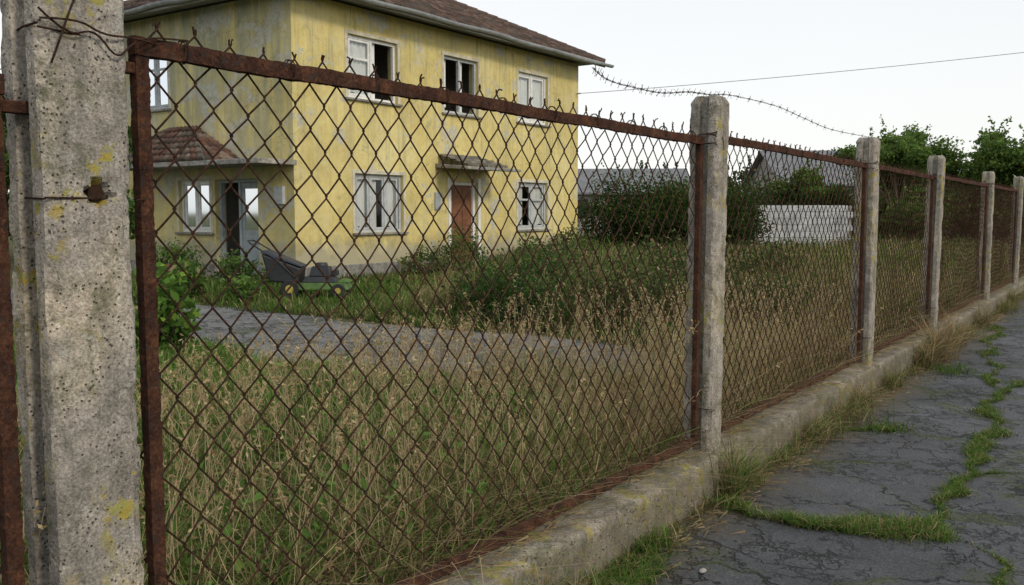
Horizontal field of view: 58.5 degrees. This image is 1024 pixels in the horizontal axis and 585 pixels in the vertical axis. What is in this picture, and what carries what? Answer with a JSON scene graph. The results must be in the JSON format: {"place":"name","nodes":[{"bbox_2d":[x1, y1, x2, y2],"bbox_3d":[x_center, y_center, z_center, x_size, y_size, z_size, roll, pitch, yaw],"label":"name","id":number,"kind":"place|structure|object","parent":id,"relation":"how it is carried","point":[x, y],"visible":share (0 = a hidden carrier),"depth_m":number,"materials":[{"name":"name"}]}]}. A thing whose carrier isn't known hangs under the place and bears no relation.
{"place":"outdoors","nodes":[
{"label":"outdoors","id":0,"kind":"place"},
{"bbox_2d":[0,0,144,584],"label":"concrete fence post","id":1,"kind":"object","parent":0,"point":[74,322],"visible":0.98,"depth_m":1.82,"materials":[{"name":"grey concrete"}]},
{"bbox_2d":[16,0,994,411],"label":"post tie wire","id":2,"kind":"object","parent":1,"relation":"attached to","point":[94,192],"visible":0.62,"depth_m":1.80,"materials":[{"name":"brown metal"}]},
{"bbox_2d":[124,0,161,9],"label":"roof","id":3,"kind":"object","parent":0,"point":[132,4],"visible":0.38,"depth_m":19.68,"materials":[{"name":"red tile"}]},
{"bbox_2d":[11,287,667,382],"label":"driveway","id":4,"kind":"structure","parent":0,"point":[246,325],"depth_m":10.27,"materials":[{"name":"grey asphalt"}]},
{"bbox_2d":[226,44,468,269],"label":"interior walls and floors","id":5,"kind":"structure","parent":0,"point":[380,63],"depth_m":21.32,"materials":[{"name":"paint"}]},
{"bbox_2d":[124,0,604,67],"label":"fascia","id":6,"kind":"structure","parent":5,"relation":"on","point":[385,8],"depth_m":19.69,"materials":[{"name":"brown wood"}]},
{"bbox_2d":[124,0,192,14],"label":"gutter side","id":7,"kind":"object","parent":6,"relation":"attached to","point":[147,6],"visible":0.42,"depth_m":18.82,"materials":[{"name":"metal"}]},
{"bbox_2d":[123,0,592,65],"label":"roof deck","id":8,"kind":"structure","parent":6,"relation":"on","point":[201,4],"depth_m":20.18,"materials":[{"name":"brown wood"}]},
{"bbox_2d":[124,0,605,62],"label":"ridge tiles","id":9,"kind":"object","parent":8,"relation":"on","point":[503,20],"visible":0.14,"depth_m":25.85,"materials":[{"name":"red tile"}]},
{"bbox_2d":[359,0,613,67],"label":"gutter front","id":10,"kind":"object","parent":6,"relation":"attached to","point":[441,19],"visible":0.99,"depth_m":21.27,"materials":[{"name":"metal"}]},
{"bbox_2d":[379,0,603,61],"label":"roof tiles front","id":11,"kind":"object","parent":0,"point":[449,9],"visible":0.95,"depth_m":23.20,"materials":[{"name":"red tile"}]},
{"bbox_2d":[0,235,1023,584],"bbox_3d":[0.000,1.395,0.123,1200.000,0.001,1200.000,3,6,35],"label":"ground","id":12,"kind":"structure","parent":0,"point":[318,303],"depth_m":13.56,"materials":[{"name":"green plant"}]},
{"bbox_2d":[0,73,9,197],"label":"broadleaf tree","id":13,"kind":"object","parent":12,"relation":"on","point":[3,115],"visible":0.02,"depth_m":26.29,"materials":[{"name":"green plant"}]},
{"bbox_2d":[4,126,12,240],"bbox_3d":[-12.596,-2.391,23.567,2.590,3.622,2.976,3,6,35],"label":"broadleaf tree","id":14,"kind":"object","parent":12,"relation":"on","point":[7,177],"visible":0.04,"depth_m":22.85,"materials":[{"name":"green plant"}]},
{"bbox_2d":[126,126,134,239],"bbox_3d":[-4.207,-0.630,9.566,0.903,2.578,1.162,1,5,16],"label":"garden sapling","id":15,"kind":"object","parent":12,"relation":"on","point":[131,211],"visible":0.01,"depth_m":9.52,"materials":[{"name":"green plant"}]},
{"bbox_2d":[133,251,202,361],"bbox_3d":[-3.295,0.173,7.942,1.463,1.107,0.764,2,5,18],"label":"leafy weed","id":16,"kind":"object","parent":12,"relation":"on","point":[172,329],"visible":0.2,"depth_m":7.78,"materials":[{"name":"green plant"}]},
{"bbox_2d":[124,0,295,274],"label":"side wall","id":17,"kind":"structure","parent":12,"relation":"on","point":[252,28],"depth_m":18.62,"materials":[{"name":"yellow paint"}]},
{"bbox_2d":[128,125,203,161],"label":"porch tiles","id":18,"kind":"object","parent":17,"relation":"attached to","point":[177,142],"visible":0.58,"depth_m":18.89,"materials":[{"name":"red tile"}]},
{"bbox_2d":[152,127,226,161],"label":"porch deck","id":19,"kind":"structure","parent":17,"relation":"attached to","point":[203,156],"depth_m":18.74,"materials":[{"name":"brown tile"}]},
{"bbox_2d":[129,157,296,170],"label":"porch slab","id":20,"kind":"structure","parent":17,"relation":"attached to","point":[221,163],"depth_m":17.87,"materials":[{"name":"grey concrete"}]},
{"bbox_2d":[195,125,237,159],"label":"porch tiles","id":21,"kind":"object","parent":17,"relation":"attached to","point":[213,149],"visible":0.77,"depth_m":18.55,"materials":[{"name":"red tile"}]},
{"bbox_2d":[219,179,258,273],"bbox_3d":[-5.586,-1.368,18.964,1.344,1.947,0.100,3,6,35],"label":"porch door","id":22,"kind":"structure","parent":17,"relation":"attached to","point":[245,234],"depth_m":18.86,"materials":[{"name":"white wood"}]},
{"bbox_2d":[274,186,285,203],"bbox_3d":[-4.568,-1.915,17.975,0.250,0.350,0.078,3,6,35],"label":"meter box","id":23,"kind":"object","parent":17,"relation":"attached to","point":[279,194],"visible":0.93,"depth_m":17.92,"materials":[{"name":"grey paint"}]},
{"bbox_2d":[181,34,544,231],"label":"white window frames","id":24,"kind":"structure","parent":17,"relation":"attached to","point":[368,60],"depth_m":19.68,"materials":[{"name":"paint"}]},
{"bbox_2d":[159,257,264,302],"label":"leafy weed","id":25,"kind":"object","parent":12,"relation":"on","point":[247,284],"visible":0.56,"depth_m":14.12,"materials":[{"name":"green plant"}]},
{"bbox_2d":[156,236,307,287],"bbox_3d":[-5.817,-0.619,17.928,4.531,0.924,1.105,3,6,29],"label":"bush","id":26,"kind":"object","parent":12,"relation":"on","point":[227,268],"visible":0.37,"depth_m":17.97,"materials":[{"name":"green plant"}]},
{"bbox_2d":[247,240,351,297],"bbox_3d":[-3.478,-0.399,15.011,1.643,0.932,0.640,0,5,0],"label":"lawn mower","id":27,"kind":"object","parent":12,"relation":"on","point":[280,272],"visible":0.81,"depth_m":14.81,"materials":[{"name":"green paint"}]},
{"bbox_2d":[130,255,507,281],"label":"plinth","id":28,"kind":"structure","parent":12,"relation":"on","point":[380,267],"depth_m":19.51,"materials":[{"name":"concrete"}]},
{"bbox_2d":[290,0,577,266],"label":"front wall","id":29,"kind":"structure","parent":28,"relation":"on","point":[317,28],"depth_m":20.60,"materials":[{"name":"yellow paint"}]},
{"bbox_2d":[149,56,544,232],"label":"grey window frames","id":30,"kind":"structure","parent":29,"relation":"attached to","point":[369,177],"depth_m":20.29,"materials":[{"name":"paint"}]},
{"bbox_2d":[149,59,209,226],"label":"window panes","id":31,"kind":"object","parent":30,"relation":"attached to","point":[191,207],"visible":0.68,"depth_m":19.84,"materials":[{"name":"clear glass"}]},
{"bbox_2d":[350,41,540,229],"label":"curtains","id":32,"kind":"object","parent":30,"relation":"attached to","point":[357,50],"visible":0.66,"depth_m":20.27,"materials":[{"name":"fabric"}]},
{"bbox_2d":[151,97,551,234],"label":"window sills","id":33,"kind":"structure","parent":29,"relation":"attached to","point":[348,98],"depth_m":19.92,"materials":[{"name":"grey concrete"}]},
{"bbox_2d":[167,28,549,232],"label":"window surrounds","id":34,"kind":"object","parent":29,"relation":"attached to","point":[346,32],"visible":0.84,"depth_m":19.94,"materials":[{"name":"white paint"}]},
{"bbox_2d":[434,192,469,225],"bbox_3d":[-1.398,-1.990,21.945,0.062,0.800,1.527,3,6,30],"label":"door handle and letterbox","id":35,"kind":"object","parent":29,"relation":"attached to","point":[437,200],"visible":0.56,"depth_m":21.30,"materials":[{"name":"metal"}]},
{"bbox_2d":[448,177,480,255],"bbox_3d":[-1.220,-1.742,22.325,0.200,2.100,1.270,3,6,35],"label":"front door frame","id":36,"kind":"object","parent":29,"relation":"attached to","point":[450,183],"visible":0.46,"depth_m":22.66,"materials":[{"name":"white paint"}]},
{"bbox_2d":[451,185,470,262],"bbox_3d":[-1.271,-1.660,22.368,0.055,1.910,0.870,3,6,35],"label":"front door","id":37,"kind":"structure","parent":36,"relation":"attached to","point":[463,217],"depth_m":22.36,"materials":[{"name":"brown paint"}]},
{"bbox_2d":[435,163,520,171],"bbox_3d":[-0.793,-2.971,21.811,0.998,0.158,2.149,3,6,35],"label":"door canopy","id":38,"kind":"object","parent":29,"relation":"attached to","point":[450,166],"visible":0.93,"depth_m":21.19,"materials":[{"name":"concrete"}]},
{"bbox_2d":[440,154,507,167],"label":"canopy tiles","id":39,"kind":"object","parent":38,"relation":"on","point":[472,160],"visible":0.83,"depth_m":21.42,"materials":[{"name":"tile"}]},
{"bbox_2d":[0,332,745,584],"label":"broadleaf weeds","id":40,"kind":"object","parent":12,"relation":"on","point":[229,529],"visible":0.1,"depth_m":3.83,"materials":[{"name":"green plant"}]},
{"bbox_2d":[394,221,601,274],"bbox_3d":[-0.021,-1.178,22.695,1.369,1.196,8.212,3,6,35],"label":"bush","id":41,"kind":"object","parent":12,"relation":"on","point":[445,257],"visible":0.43,"depth_m":20.82,"materials":[{"name":"green plant"}]},
{"bbox_2d":[437,233,602,334],"bbox_3d":[0.261,-0.179,11.620,2.286,1.128,2.703,-4,6,-36],"label":"bramble bush","id":42,"kind":"object","parent":12,"relation":"on","point":[499,286],"visible":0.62,"depth_m":11.30,"materials":[{"name":"green plant"}]},
{"bbox_2d":[519,117,538,224],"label":"walls","id":43,"kind":"structure","parent":12,"relation":"on","point":[524,203],"depth_m":27.70,"materials":[{"name":"paint"}]},
{"bbox_2d":[640,160,678,168],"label":"broadleaf tree","id":44,"kind":"object","parent":12,"relation":"on","point":[642,165],"visible":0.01,"depth_m":92.07,"materials":[{"name":"green plant"}]},
{"bbox_2d":[504,228,827,284],"bbox_3d":[2.178,-0.583,15.968,6.748,1.180,4.916,3,6,35],"label":"bramble bush","id":45,"kind":"object","parent":12,"relation":"on","point":[753,251],"visible":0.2,"depth_m":14.67,"materials":[{"name":"green plant"}]},
{"bbox_2d":[577,162,777,250],"bbox_3d":[4.808,-2.487,27.622,6.280,2.972,2.329,1,5,10],"label":"garden hedge","id":46,"kind":"object","parent":12,"relation":"on","point":[619,214],"visible":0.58,"depth_m":27.32,"materials":[{"name":"green plant"}]},
{"bbox_2d":[564,241,823,336],"bbox_3d":[1.994,-0.047,10.549,2.571,1.053,2.957,-3,6,-27],"label":"bramble bush","id":47,"kind":"object","parent":12,"relation":"on","point":[645,280],"visible":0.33,"depth_m":10.34,"materials":[{"name":"green plant"}]},
{"bbox_2d":[407,276,1023,584],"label":"concrete fence plinth","id":48,"kind":"structure","parent":12,"relation":"on","point":[673,501],"depth_m":4.00,"materials":[{"name":"grey concrete"}]},
{"bbox_2d":[0,21,1023,584],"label":"chain link fence","id":49,"kind":"object","parent":48,"relation":"attached to","point":[138,71],"visible":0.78,"depth_m":2.95,"materials":[{"name":"metal"}]},
{"bbox_2d":[727,155,751,207],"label":"broadleaf tree","id":50,"kind":"object","parent":12,"relation":"on","point":[738,177],"visible":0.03,"depth_m":91.34,"materials":[{"name":"green plant"}]},
{"bbox_2d":[625,166,973,241],"bbox_3d":[15.644,-3.559,35.986,22.543,3.685,7.601,0,5,1],"label":"boundary hedge","id":51,"kind":"object","parent":12,"relation":"on","point":[767,201],"visible":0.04,"depth_m":34.51,"materials":[{"name":"green plant"}]},
{"bbox_2d":[755,206,851,244],"bbox_3d":[9.038,-1.896,28.333,3.147,1.590,0.160,-1,5,-11],"label":"mortar","id":52,"kind":"object","parent":12,"relation":"on","point":[850,207],"visible":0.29,"depth_m":28.43,"materials":[{"name":"concrete"}]},
{"bbox_2d":[755,205,852,248],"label":"blocks","id":53,"kind":"object","parent":12,"relation":"on","point":[787,215],"depth_m":28.21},
{"bbox_2d":[765,158,853,205],"bbox_3d":[10.953,-3.114,32.733,3.211,3.442,2.764,-1,5,-12],"label":"broadleaf tree","id":54,"kind":"object","parent":12,"relation":"on","point":[790,190],"visible":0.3,"depth_m":32.19,"materials":[{"name":"green plant"}]},
{"bbox_2d":[831,138,912,234],"bbox_3d":[13.578,-3.719,34.001,3.796,4.426,3.776,3,6,35],"label":"broadleaf tree","id":55,"kind":"object","parent":12,"relation":"on","point":[847,150],"visible":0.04,"depth_m":34.68,"materials":[{"name":"green plant"}]},
{"bbox_2d":[732,235,1023,253],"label":"scrub","id":56,"kind":"object","parent":12,"relation":"on","point":[852,240],"visible":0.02,"depth_m":24.64,"materials":[{"name":"green plant"}]},
{"bbox_2d":[847,125,976,242],"bbox_3d":[12.389,-3.176,28.697,3.828,4.279,3.860,3,6,35],"label":"broadleaf tree","id":57,"kind":"object","parent":12,"relation":"on","point":[908,153],"visible":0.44,"depth_m":28.51,"materials":[{"name":"green plant"}]},
{"bbox_2d":[877,114,1011,241],"bbox_3d":[14.216,-3.650,30.969,4.732,4.836,4.404,1,5,12],"label":"broadleaf tree","id":58,"kind":"object","parent":12,"relation":"on","point":[953,166],"visible":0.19,"depth_m":30.78,"materials":[{"name":"green plant"}]},
{"bbox_2d":[944,116,1023,242],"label":"broadleaf tree","id":59,"kind":"object","parent":12,"relation":"on","point":[999,158],"visible":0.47,"depth_m":28.04,"materials":[{"name":"green plant"}]},
{"bbox_2d":[948,116,1023,228],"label":"broadleaf tree","id":60,"kind":"object","parent":12,"relation":"on","point":[1001,134],"visible":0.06,"depth_m":31.03,"materials":[{"name":"green plant"}]},
{"bbox_3d":[25.838,-4.720,25.581,1.200,8.300,0.278,3,6,35],"label":"utility pole","id":61,"kind":"object","parent":12,"relation":"on","visible":0},
{"bbox_2d":[576,52,1023,93],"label":"overhead power cable","id":62,"kind":"object","parent":61,"relation":"attached to","point":[805,74],"visible":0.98,"depth_m":25.98,"materials":[{"name":"metal"}]},
{"bbox_2d":[0,0,1023,192],"label":"sky","id":63,"kind":"structure","parent":0,"point":[651,44],"materials":[{"name":"white"}]},
{"bbox_2d":[10,228,1023,349],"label":"meadow grass","id":64,"kind":"structure","parent":0,"point":[404,300],"depth_m":13.30,"materials":[{"name":"green plant"}]},
{"bbox_2d":[577,194,674,235],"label":"walls","id":65,"kind":"structure","parent":0,"point":[586,197],"depth_m":53.81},
{"bbox_2d":[577,200,648,218],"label":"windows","id":66,"kind":"structure","parent":65,"relation":"attached to","point":[581,203],"depth_m":53.84,"materials":[{"name":"glass"}]},
{"bbox_2d":[578,168,689,194],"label":"roof","id":67,"kind":"structure","parent":65,"relation":"on","point":[582,181],"depth_m":55.91,"materials":[{"name":"grey tile"}]},
{"bbox_2d":[683,95,729,451],"bbox_3d":[0.967,-0.057,4.561,0.164,1.811,0.155,3,6,35],"label":"concrete fence post","id":68,"kind":"object","parent":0,"point":[709,113],"visible":0.85,"depth_m":4.50,"materials":[{"name":"grey concrete"}]},
{"bbox_2d":[592,64,869,136],"bbox_3d":[1.534,-1.028,5.303,0.080,0.124,4.323,3,6,35],"label":"barbed wire","id":69,"kind":"object","parent":68,"relation":"attached to","point":[653,91],"visible":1,"depth_m":4.29,"materials":[{"name":"metal"}]},
{"bbox_2d":[592,298,1023,584],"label":"road","id":70,"kind":"structure","parent":0,"point":[891,473],"depth_m":4.42,"materials":[{"name":"grey asphalt"}]},
{"bbox_2d":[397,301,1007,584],"bbox_3d":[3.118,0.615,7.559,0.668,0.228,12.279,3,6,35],"label":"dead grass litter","id":71,"kind":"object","parent":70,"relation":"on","point":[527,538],"visible":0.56,"depth_m":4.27,"materials":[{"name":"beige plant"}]},
{"bbox_2d":[445,285,1023,584],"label":"verge grass","id":72,"kind":"structure","parent":70,"relation":"on","point":[933,527],"depth_m":4.58,"materials":[{"name":"green plant"}]},
{"bbox_2d":[747,159,958,232],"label":"walls","id":73,"kind":"structure","parent":0,"point":[763,164],"depth_m":61.79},
{"bbox_2d":[741,150,854,187],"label":"roof","id":74,"kind":"structure","parent":73,"relation":"on","point":[778,156],"depth_m":59.18,"materials":[{"name":"grey tile"}]},
{"bbox_2d":[849,137,880,365],"bbox_3d":[2.762,-0.293,7.159,0.160,1.823,0.168,3,6,35],"label":"concrete fence post","id":75,"kind":"object","parent":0,"point":[867,149],"visible":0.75,"depth_m":7.09,"materials":[{"name":"grey concrete"}]},
{"bbox_2d":[920,155,945,328],"bbox_3d":[4.300,-0.483,9.351,0.169,1.816,0.171,3,6,35],"label":"concrete fence post","id":76,"kind":"object","parent":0,"point":[936,164],"visible":0.77,"depth_m":9.28,"materials":[{"name":"grey concrete"}]},
{"bbox_2d":[976,171,994,299],"bbox_3d":[6.466,-0.748,12.483,0.154,1.794,0.170,3,6,35],"label":"concrete fence post","id":77,"kind":"object","parent":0,"point":[988,176],"visible":0.69,"depth_m":12.41,"materials":[{"name":"grey concrete"}]},
{"bbox_2d":[1007,177,1023,282],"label":"concrete fence post","id":78,"kind":"object","parent":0,"point":[1018,183],"visible":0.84,"depth_m":15.18,"materials":[{"name":"grey concrete"}]}
]}

